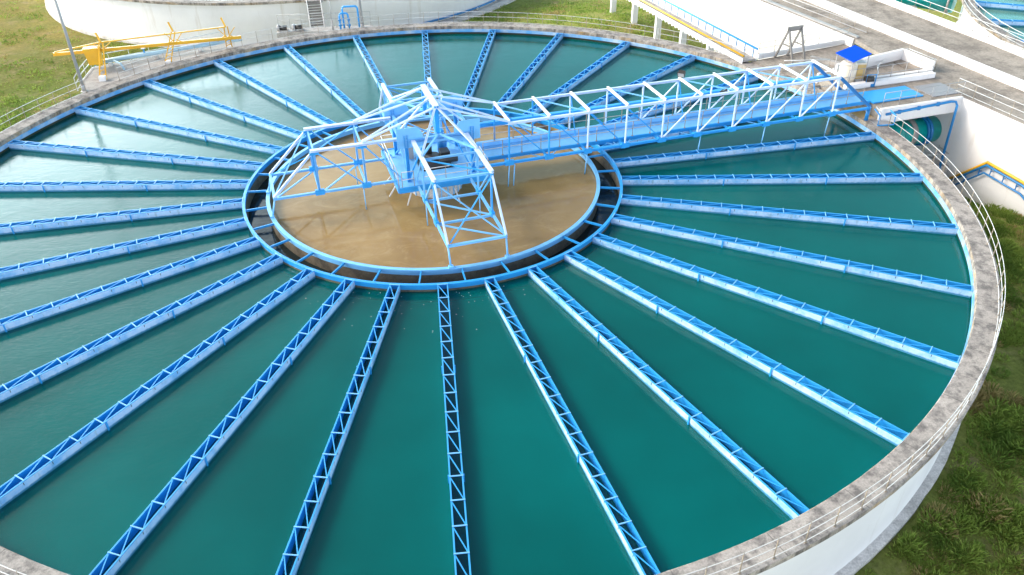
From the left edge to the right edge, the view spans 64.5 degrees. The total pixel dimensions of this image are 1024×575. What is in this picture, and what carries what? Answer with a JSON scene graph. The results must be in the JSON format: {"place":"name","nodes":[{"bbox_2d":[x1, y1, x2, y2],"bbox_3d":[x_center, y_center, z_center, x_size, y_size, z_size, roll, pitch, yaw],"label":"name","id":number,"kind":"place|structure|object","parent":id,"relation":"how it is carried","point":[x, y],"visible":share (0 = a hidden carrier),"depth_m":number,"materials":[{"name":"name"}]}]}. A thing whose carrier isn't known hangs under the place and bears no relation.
{"place":"outdoors","nodes":[
{"label":"outdoors","id":0,"kind":"place"},
{"bbox_2d":[270,121,596,267],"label":"sludge water","id":1,"kind":"structure","parent":0,"point":[542,201],"depth_m":48.05,"materials":[{"name":"brown liquid"}]},
{"bbox_2d":[353,84,509,207],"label":"drive tower","id":2,"kind":"structure","parent":1,"relation":"in","point":[404,164],"depth_m":48.18,"materials":[{"name":"blue metal"}]},
{"bbox_2d":[266,116,405,217],"bbox_3d":[-10.587,-6.914,47.935,8.000,4.370,3.360,-11,36,-14],"label":"rake arm","id":3,"kind":"object","parent":2,"relation":"attached to","point":[314,168],"visible":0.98,"depth_m":47.36},
{"bbox_2d":[379,77,450,151],"bbox_3d":[-6.669,-11.324,54.229,3.360,4.370,8.000,-11,36,-14],"label":"rake arm","id":4,"kind":"object","parent":2,"relation":"attached to","point":[385,91],"visible":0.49,"depth_m":53.75},
{"bbox_2d":[411,133,510,268],"bbox_3d":[-2.902,-4.731,44.680,3.360,4.370,8.000,-11,36,-14],"label":"rake arm","id":5,"kind":"object","parent":2,"relation":"attached to","point":[476,152],"visible":1,"depth_m":43.63},
{"bbox_2d":[0,0,1023,574],"bbox_3d":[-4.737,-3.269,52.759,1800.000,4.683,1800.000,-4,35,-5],"label":"ground","id":6,"kind":"structure","parent":0,"point":[28,50],"depth_m":75.45,"materials":[{"name":"green plant"}]},
{"bbox_2d":[45,0,501,47],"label":"clarifier tank","id":7,"kind":"object","parent":6,"relation":"on","point":[112,19],"visible":0.59,"depth_m":84.84,"materials":[{"name":"white paint"}]},
{"bbox_2d":[422,0,495,22],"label":"drain pipe","id":8,"kind":"object","parent":7,"relation":"on","point":[477,7],"visible":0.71,"depth_m":93.06,"materials":[{"name":"grey metal"}]},
{"bbox_2d":[304,0,324,26],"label":"staircase","id":9,"kind":"structure","parent":6,"relation":"on","point":[312,2],"depth_m":82.08,"materials":[{"name":"grey concrete"}]},
{"bbox_2d":[0,0,692,131],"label":"grass tufts","id":10,"kind":"object","parent":6,"relation":"on","point":[602,9],"visible":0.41,"depth_m":86.08,"materials":[{"name":"green plant"}]},
{"bbox_2d":[441,0,514,22],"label":"apron","id":11,"kind":"object","parent":6,"relation":"on","point":[491,8],"visible":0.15,"depth_m":94.34,"materials":[{"name":"concrete"}]},
{"bbox_2d":[0,22,1001,574],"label":"clarifier tank","id":12,"kind":"object","parent":6,"relation":"on","point":[854,542],"visible":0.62,"depth_m":35.89,"materials":[{"name":"white paint"}]},
{"bbox_2d":[0,80,86,132],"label":"guard rail","id":13,"kind":"object","parent":12,"relation":"on","point":[42,103],"visible":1,"depth_m":58.90,"materials":[{"name":"metal"}]},
{"bbox_2d":[82,43,230,93],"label":"service slab","id":14,"kind":"structure","parent":12,"relation":"on","point":[91,81],"depth_m":66.81,"materials":[{"name":"concrete"}]},
{"bbox_2d":[54,0,87,91],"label":"lamp post","id":15,"kind":"object","parent":14,"relation":"on","point":[70,48],"visible":0.99,"depth_m":60.54,"materials":[{"name":"metal"}]},
{"bbox_2d":[52,17,241,81],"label":"hoist gantry","id":16,"kind":"object","parent":14,"relation":"on","point":[93,55],"visible":1,"depth_m":66.03,"materials":[{"name":"yellow metal"}]},
{"bbox_2d":[74,31,223,90],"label":"slab rail","id":17,"kind":"object","parent":14,"relation":"on","point":[133,53],"visible":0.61,"depth_m":67.82,"materials":[{"name":"metal"}]},
{"bbox_2d":[94,37,241,69],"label":"service pipe","id":18,"kind":"object","parent":14,"relation":"on","point":[109,61],"visible":0.77,"depth_m":68.34,"materials":[{"name":"metal"}]},
{"bbox_2d":[277,25,372,37],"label":"service slab","id":19,"kind":"structure","parent":12,"relation":"attached to","point":[310,30],"depth_m":75.32,"materials":[{"name":"concrete"}]},
{"bbox_2d":[276,25,288,31],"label":"pump","id":20,"kind":"object","parent":19,"relation":"on","point":[282,29],"visible":0.91,"depth_m":74.92,"materials":[{"name":"metal"}]},
{"bbox_2d":[292,24,304,30],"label":"pump","id":21,"kind":"object","parent":19,"relation":"on","point":[295,27],"visible":0.81,"depth_m":75.01,"materials":[{"name":"metal"}]},
{"bbox_2d":[276,11,370,28],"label":"slab rail","id":22,"kind":"object","parent":19,"relation":"on","point":[317,13],"visible":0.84,"depth_m":75.48,"materials":[{"name":"metal"}]},
{"bbox_2d":[338,5,359,29],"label":"gooseneck pipes","id":23,"kind":"object","parent":19,"relation":"on","point":[340,20],"visible":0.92,"depth_m":75.07,"materials":[{"name":"blue metal"}]},
{"bbox_2d":[358,0,363,27],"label":"lamp post","id":24,"kind":"object","parent":19,"relation":"on","point":[360,11],"visible":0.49,"depth_m":74.98,"materials":[{"name":"metal"}]},
{"bbox_2d":[116,12,745,79],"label":"guard rail","id":25,"kind":"object","parent":12,"relation":"on","point":[468,16],"visible":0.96,"depth_m":72.41,"materials":[{"name":"metal"}]},
{"bbox_2d":[242,107,622,291],"bbox_3d":[-4.763,-5.876,50.949,23.140,2.030,23.140,-4,35,-5],"label":"feed well","id":26,"kind":"object","parent":12,"relation":"attached to","point":[473,275],"visible":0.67,"depth_m":44.12,"materials":[{"name":"blue paint"}]},
{"bbox_2d":[248,154,618,278],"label":"channel water","id":27,"kind":"structure","parent":26,"relation":"in","point":[266,235],"depth_m":48.56,"materials":[{"name":"liquid"}]},
{"bbox_2d":[0,34,971,574],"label":"water","id":28,"kind":"structure","parent":12,"relation":"in","point":[680,486],"depth_m":36.38,"materials":[{"name":"teal liquid"}]},
{"bbox_2d":[0,197,242,234],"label":"launder","id":29,"kind":"object","parent":28,"relation":"in","point":[111,217],"visible":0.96,"depth_m":47.23,"materials":[{"name":"paint"}]},
{"bbox_2d":[0,217,247,279],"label":"launder","id":30,"kind":"object","parent":28,"relation":"in","point":[60,261],"visible":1,"depth_m":44.29,"materials":[{"name":"blue paint"}]},
{"bbox_2d":[0,179,249,191],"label":"launder","id":31,"kind":"object","parent":28,"relation":"in","point":[119,185],"visible":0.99,"depth_m":50.35,"materials":[{"name":"blue paint"}]},
{"bbox_2d":[0,236,260,333],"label":"launder","id":32,"kind":"object","parent":28,"relation":"in","point":[33,315],"visible":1,"depth_m":41.38,"materials":[{"name":"blue paint"}]},
{"bbox_2d":[8,139,263,170],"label":"launder","id":33,"kind":"object","parent":28,"relation":"in","point":[247,165],"visible":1,"depth_m":53.91,"materials":[{"name":"blue paint"}]},
{"bbox_2d":[0,253,282,402],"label":"launder","id":34,"kind":"object","parent":28,"relation":"in","point":[45,372],"visible":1,"depth_m":38.34,"materials":[{"name":"blue paint"}]},
{"bbox_2d":[0,268,314,508],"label":"launder","id":35,"kind":"object","parent":28,"relation":"in","point":[21,482],"visible":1,"depth_m":34.63,"materials":[{"name":"blue paint"}]},
{"bbox_2d":[74,106,283,154],"bbox_3d":[-23.866,-11.108,57.518,18.670,0.650,0.636,14,37,20],"label":"launder","id":36,"kind":"object","parent":28,"relation":"in","point":[188,132],"visible":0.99,"depth_m":57.16,"materials":[{"name":"blue paint"}]},
{"bbox_2d":[89,278,354,574],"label":"launder","id":37,"kind":"object","parent":28,"relation":"in","point":[116,549],"visible":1,"depth_m":32.23,"materials":[{"name":"blue paint"}]},
{"bbox_2d":[143,79,305,139],"bbox_3d":[-21.706,-13.283,60.618,18.670,0.650,0.636,22,41,29],"label":"launder","id":38,"kind":"object","parent":28,"relation":"in","point":[275,127],"visible":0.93,"depth_m":60.20,"materials":[{"name":"blue paint"}]},
{"bbox_2d":[213,59,335,124],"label":"launder","id":39,"kind":"object","parent":28,"relation":"in","point":[302,109],"visible":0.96,"depth_m":62.73,"materials":[{"name":"blue paint"}]},
{"bbox_2d":[283,44,365,117],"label":"launder","id":40,"kind":"object","parent":28,"relation":"in","point":[326,86],"visible":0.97,"depth_m":64.61,"materials":[{"name":"blue paint"}]},
{"bbox_2d":[275,284,400,574],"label":"launder","id":41,"kind":"object","parent":28,"relation":"in","point":[303,513],"visible":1,"depth_m":32.10,"materials":[{"name":"blue paint"}]},
{"bbox_2d":[353,35,393,101],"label":"launder","id":42,"kind":"object","parent":28,"relation":"in","point":[369,65],"visible":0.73,"depth_m":67.95,"materials":[{"name":"blue paint"}]},
{"bbox_2d":[422,31,431,107],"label":"launder","id":43,"kind":"object","parent":28,"relation":"in","point":[427,58],"visible":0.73,"depth_m":68.68,"materials":[{"name":"blue paint"}]},
{"bbox_2d":[437,283,470,574],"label":"launder","id":44,"kind":"object","parent":28,"relation":"in","point":[448,453],"visible":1,"depth_m":31.97,"materials":[{"name":"blue paint"}]},
{"bbox_2d":[462,29,495,106],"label":"launder","id":45,"kind":"object","parent":28,"relation":"in","point":[477,66],"visible":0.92,"depth_m":67.24,"materials":[{"name":"blue paint"}]},
{"bbox_2d":[492,33,562,110],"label":"launder","id":46,"kind":"object","parent":28,"relation":"in","point":[527,71],"visible":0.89,"depth_m":66.50,"materials":[{"name":"blue paint"}]},
{"bbox_2d":[484,277,659,574],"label":"launder","id":47,"kind":"object","parent":28,"relation":"in","point":[636,537],"visible":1,"depth_m":32.09,"materials":[{"name":"blue paint"}]},
{"bbox_2d":[523,41,629,114],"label":"launder","id":48,"kind":"object","parent":28,"relation":"in","point":[582,76],"visible":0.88,"depth_m":65.42,"materials":[{"name":"blue paint"}]},
{"bbox_2d":[551,54,694,124],"bbox_3d":[9.101,-15.436,63.270,0.636,0.650,18.670,27,43,33],"label":"launder","id":49,"kind":"object","parent":28,"relation":"in","point":[664,71],"visible":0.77,"depth_m":64.29,"materials":[{"name":"blue paint"}]},
{"bbox_2d":[528,265,809,518],"bbox_3d":[5.755,3.739,35.705,0.636,0.650,18.670,-19,39,-24],"label":"launder","id":50,"kind":"object","parent":28,"relation":"in","point":[755,467],"visible":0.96,"depth_m":33.90,"materials":[{"name":"blue paint"}]},
{"bbox_2d":[598,123,739,151],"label":"launder","id":51,"kind":"object","parent":28,"relation":"in","point":[643,139],"visible":0.14,"depth_m":55.36,"materials":[{"name":"blue paint"}]},
{"bbox_2d":[597,74,757,124],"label":"launder","id":52,"kind":"object","parent":28,"relation":"in","point":[752,78],"visible":0.38,"depth_m":60.22,"materials":[{"name":"blue paint"}]},
{"bbox_2d":[564,250,909,445],"bbox_3d":[9.268,2.242,37.809,0.636,0.650,18.670,-28,43,-33],"label":"launder","id":53,"kind":"object","parent":28,"relation":"in","point":[859,416],"visible":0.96,"depth_m":36.48,"materials":[{"name":"blue paint"}]},
{"bbox_2d":[612,131,875,167],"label":"launder","id":54,"kind":"object","parent":28,"relation":"in","point":[679,156],"visible":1,"depth_m":53.88,"materials":[{"name":"blue paint"}]},
{"bbox_2d":[621,172,922,185],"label":"launder","id":55,"kind":"object","parent":28,"relation":"in","point":[767,179],"visible":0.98,"depth_m":50.34,"materials":[{"name":"blue paint"}]},
{"bbox_2d":[592,232,960,369],"bbox_3d":[12.168,0.366,40.470,18.670,0.650,0.636,22,41,29],"label":"launder","id":56,"kind":"object","parent":28,"relation":"in","point":[878,335],"visible":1,"depth_m":39.60,"materials":[{"name":"blue paint"}]},
{"bbox_2d":[620,194,957,234],"bbox_3d":[15.652,-4.188,46.976,18.670,0.650,0.636,6,35,10],"label":"launder","id":57,"kind":"object","parent":28,"relation":"in","point":[805,216],"visible":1,"depth_m":46.74,"materials":[{"name":"blue paint"}]},
{"bbox_2d":[611,213,972,297],"bbox_3d":[14.327,-1.809,43.570,18.670,0.650,0.636,14,37,20],"label":"launder","id":58,"kind":"object","parent":28,"relation":"in","point":[871,271],"visible":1,"depth_m":43.09,"materials":[{"name":"blue paint"}]},
{"bbox_2d":[0,114,1005,574],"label":"guard rail","id":59,"kind":"object","parent":12,"relation":"on","point":[970,394],"visible":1,"depth_m":30.86,"materials":[{"name":"metal"}]},
{"bbox_2d":[460,59,870,185],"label":"truss bridge","id":60,"kind":"structure","parent":12,"relation":"on","point":[549,141],"depth_m":53.16,"materials":[{"name":"blue paint"}]},
{"bbox_2d":[677,70,685,77],"bbox_3d":[11.187,-14.053,53.555,0.480,0.546,0.425,18,39,24],"label":"floodlight","id":61,"kind":"object","parent":60,"relation":"on","point":[681,73],"visible":1,"depth_m":53.42,"materials":[{"name":"metal"}]},
{"bbox_2d":[751,44,848,88],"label":"platform","id":62,"kind":"structure","parent":12,"relation":"on","point":[828,52],"depth_m":66.56,"materials":[{"name":"concrete"}]},
{"bbox_2d":[774,25,805,63],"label":"lifting frame","id":63,"kind":"object","parent":62,"relation":"on","point":[795,28],"visible":0.92,"depth_m":65.43,"materials":[{"name":"grey metal"}]},
{"bbox_2d":[757,27,849,58],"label":"parapet","id":64,"kind":"structure","parent":62,"relation":"on","point":[818,45],"depth_m":68.08,"materials":[{"name":"white paint"}]},
{"bbox_2d":[781,59,830,71],"bbox_3d":[23.231,-17.530,64.116,3.803,0.939,0.097,-2,35,-2],"label":"platform rail","id":65,"kind":"object","parent":62,"relation":"on","point":[805,60],"visible":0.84,"depth_m":63.88,"materials":[{"name":"metal"}]},
{"bbox_2d":[809,55,840,65],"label":"curb beam","id":66,"kind":"structure","parent":62,"relation":"on","point":[832,62],"depth_m":65.78,"materials":[{"name":"concrete"}]},
{"bbox_2d":[872,106,896,125],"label":"step platform","id":67,"kind":"structure","parent":12,"relation":"on","point":[881,123],"depth_m":55.68,"materials":[{"name":"white paint"}]},
{"bbox_2d":[610,0,757,63],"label":"raised walkway","id":68,"kind":"structure","parent":6,"relation":"on","point":[661,13],"depth_m":73.59,"materials":[{"name":"concrete"}]},
{"bbox_2d":[653,0,854,59],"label":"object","id":69,"kind":"structure","parent":6,"relation":"on","point":[755,23],"depth_m":79.93,"materials":[{"name":"white paint"}]},
{"bbox_2d":[889,116,941,145],"bbox_3d":[28.497,-10.010,61.004,6.737,5.600,2.300,-11,36,-14],"label":"inlet pipe","id":70,"kind":"object","parent":6,"relation":"on","point":[929,128],"visible":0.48,"depth_m":59.53,"materials":[{"name":"teal metal"}]},
{"bbox_2d":[896,0,956,13],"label":"tank","id":71,"kind":"object","parent":6,"relation":"on","point":[949,4],"visible":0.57,"depth_m":83.32,"materials":[{"name":"teal liquid"}]},
{"bbox_2d":[928,156,947,174],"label":"valve plinth","id":72,"kind":"structure","parent":6,"relation":"on","point":[936,162],"depth_m":59.68,"materials":[{"name":"concrete"}]},
{"bbox_2d":[926,145,948,165],"bbox_3d":[30.404,-9.657,59.576,2.592,1.024,1.392,-4,35,-5],"label":"plinth rail","id":73,"kind":"object","parent":72,"relation":"on","point":[939,154],"visible":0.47,"depth_m":59.07,"materials":[{"name":"metal"}]},
{"bbox_2d":[865,194,1023,574],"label":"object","id":74,"kind":"object","parent":6,"relation":"on","point":[1018,418],"visible":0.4,"depth_m":36.24,"materials":[{"name":"green plant"}]},
{"bbox_2d":[886,204,1023,574],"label":"leafy weeds","id":75,"kind":"object","parent":6,"relation":"on","point":[995,518],"visible":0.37,"depth_m":35.28,"materials":[{"name":"green plant"}]},
{"bbox_2d":[914,98,1023,215],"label":"retaining wall","id":76,"kind":"structure","parent":6,"relation":"on","point":[979,134],"depth_m":57.03,"materials":[{"name":"white paint"}]},
{"bbox_2d":[949,161,1023,199],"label":"stair rail","id":77,"kind":"object","parent":6,"relation":"on","point":[1011,177],"depth_m":56.35,"materials":[{"name":"yellow metal"}]},
{"bbox_2d":[956,0,1023,57],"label":"clarifier tank","id":78,"kind":"object","parent":6,"relation":"on","point":[965,10],"visible":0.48,"depth_m":75.81,"materials":[{"name":"white paint"}]},
{"bbox_2d":[965,0,1023,45],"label":"guard rail","id":79,"kind":"object","parent":78,"relation":"on","point":[993,22],"visible":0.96,"depth_m":72.99,"materials":[{"name":"metal"}]},
{"bbox_2d":[975,0,1023,39],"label":"water","id":80,"kind":"structure","parent":78,"relation":"in","point":[997,13],"depth_m":79.03,"materials":[{"name":"teal liquid"}]},
{"bbox_2d":[976,1,1023,10],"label":"launder","id":81,"kind":"object","parent":80,"relation":"in","point":[1009,6],"visible":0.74,"depth_m":80.54,"materials":[{"name":"blue paint"}]},
{"bbox_2d":[989,19,1023,25],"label":"launder","id":82,"kind":"object","parent":80,"relation":"in","point":[1010,22],"visible":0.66,"depth_m":76.01,"materials":[{"name":"blue paint"}]},
{"bbox_2d":[837,59,857,84],"bbox_3d":[24.718,-15.902,59.813,1.200,1.700,1.200,-4,35,-5],"label":"dosing tank","id":83,"kind":"object","parent":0,"point":[845,66],"visible":0.68,"depth_m":59.33,"materials":[{"name":"beige plastic"}]},
{"bbox_2d":[760,0,1023,123],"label":"road","id":84,"kind":"structure","parent":0,"point":[875,42],"depth_m":66.72,"materials":[{"name":"concrete"}]},
{"bbox_2d":[763,0,859,37],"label":"kerb","id":85,"kind":"structure","parent":84,"relation":"on","point":[812,18],"depth_m":72.89,"materials":[{"name":"white concrete"}]},
{"bbox_2d":[783,0,869,33],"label":"deck rail","id":86,"kind":"object","parent":84,"relation":"on","point":[834,14],"visible":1,"depth_m":72.48,"materials":[{"name":"metal"}]},
{"bbox_2d":[815,62,962,121],"bbox_3d":[27.430,-15.025,60.825,7.100,1.100,9.430,-11,36,-14],"label":"landing","id":87,"kind":"object","parent":84,"relation":"on","point":[904,104],"visible":0.47,"depth_m":57.65,"materials":[{"name":"concrete"}]},
{"bbox_2d":[832,45,871,82],"bbox_3d":[25.134,-16.361,60.162,3.408,2.050,1.923,-26,42,-32],"label":"sun canopy","id":88,"kind":"object","parent":87,"relation":"on","point":[854,53],"visible":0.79,"depth_m":59.52,"materials":[{"name":"metal"}]},
{"bbox_2d":[855,60,866,78],"bbox_3d":[25.680,-16.038,60.214,0.700,1.450,0.800,-4,35,-5],"label":"panel box","id":89,"kind":"object","parent":87,"relation":"on","point":[861,64],"visible":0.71,"depth_m":59.80,"materials":[{"name":"white metal"}]},
{"bbox_2d":[855,65,865,78],"bbox_3d":[25.722,-15.824,59.906,0.600,1.250,0.045,-4,35,-5],"label":"door","id":90,"kind":"structure","parent":89,"relation":"in","point":[859,72],"depth_m":59.83,"materials":[{"name":"paint"}]},
{"bbox_2d":[863,74,876,86],"bbox_3d":[26.153,-15.234,59.463,0.800,0.978,0.640,-4,35,-5],"label":"winch","id":91,"kind":"object","parent":87,"relation":"on","point":[867,78],"visible":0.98,"depth_m":59.28,"materials":[{"name":"blue paint"}]},
{"bbox_2d":[834,48,935,81],"bbox_3d":[28.269,-16.801,61.810,7.280,0.820,3.489,-14,37,-19],"label":"channel box","id":92,"kind":"object","parent":87,"relation":"on","point":[906,55],"visible":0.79,"depth_m":62.89,"materials":[{"name":"white paint"}]},
{"bbox_2d":[843,71,935,88],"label":"wall","id":93,"kind":"structure","parent":87,"relation":"on","point":[899,79],"depth_m":59.97,"materials":[{"name":"white paint"}]},
{"bbox_2d":[858,86,922,103],"bbox_3d":[27.018,-13.829,58.153,4.250,0.090,1.950,-11,36,-14],"label":"walkway plate","id":94,"kind":"object","parent":87,"relation":"on","point":[875,96],"visible":0.86,"depth_m":58.03,"materials":[{"name":"blue paint"}]},
{"bbox_2d":[847,58,935,80],"bbox_3d":[28.111,-15.931,60.168,7.709,1.274,0.109,-11,36,-14],"label":"deck rail","id":95,"kind":"object","parent":87,"relation":"on","point":[905,70],"visible":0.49,"depth_m":59.99,"materials":[{"name":"metal"}]},
{"bbox_2d":[886,100,958,168],"bbox_3d":[28.724,-10.572,58.223,5.800,5.314,1.081,-5,35,-7],"label":"water pipe","id":96,"kind":"object","parent":87,"relation":"attached to","point":[932,105],"visible":0.92,"depth_m":57.30,"materials":[{"name":"blue metal"}]},
{"bbox_2d":[881,81,965,106],"bbox_3d":[28.967,-13.594,57.009,6.909,1.024,0.109,-11,36,-14],"label":"deck rail","id":97,"kind":"object","parent":87,"relation":"on","point":[926,93],"visible":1,"depth_m":56.93,"materials":[{"name":"metal"}]},
{"bbox_2d":[913,82,959,96],"bbox_3d":[30.837,-14.366,58.938,2.400,0.048,2.100,-11,36,-14],"label":"floor grating","id":98,"kind":"object","parent":87,"relation":"on","point":[937,89],"visible":1,"depth_m":58.89,"materials":[{"name":"metal"}]},
{"bbox_2d":[909,42,939,70],"bbox_3d":[31.870,-17.954,63.000,0.114,1.325,3.021,-13,37,-18],"label":"deck rail","id":99,"kind":"object","parent":84,"relation":"on","point":[923,53],"visible":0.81,"depth_m":62.64,"materials":[{"name":"metal"}]},
{"bbox_2d":[877,0,1023,56],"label":"kerb wall","id":100,"kind":"structure","parent":84,"relation":"on","point":[968,32],"depth_m":70.19,"materials":[{"name":"white paint"}]},
{"bbox_2d":[894,0,1023,49],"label":"deck rail","id":101,"kind":"object","parent":100,"relation":"on","point":[966,21],"visible":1,"depth_m":69.63,"materials":[{"name":"metal"}]},
{"bbox_2d":[955,78,1023,119],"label":"deck rail","id":102,"kind":"object","parent":84,"relation":"on","point":[989,97],"visible":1,"depth_m":56.17,"materials":[{"name":"metal"}]},
{"bbox_2d":[805,0,1023,90],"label":"kerb wall","id":103,"kind":"structure","parent":0,"point":[991,72],"depth_m":66.00,"materials":[{"name":"white paint"}]}
]}

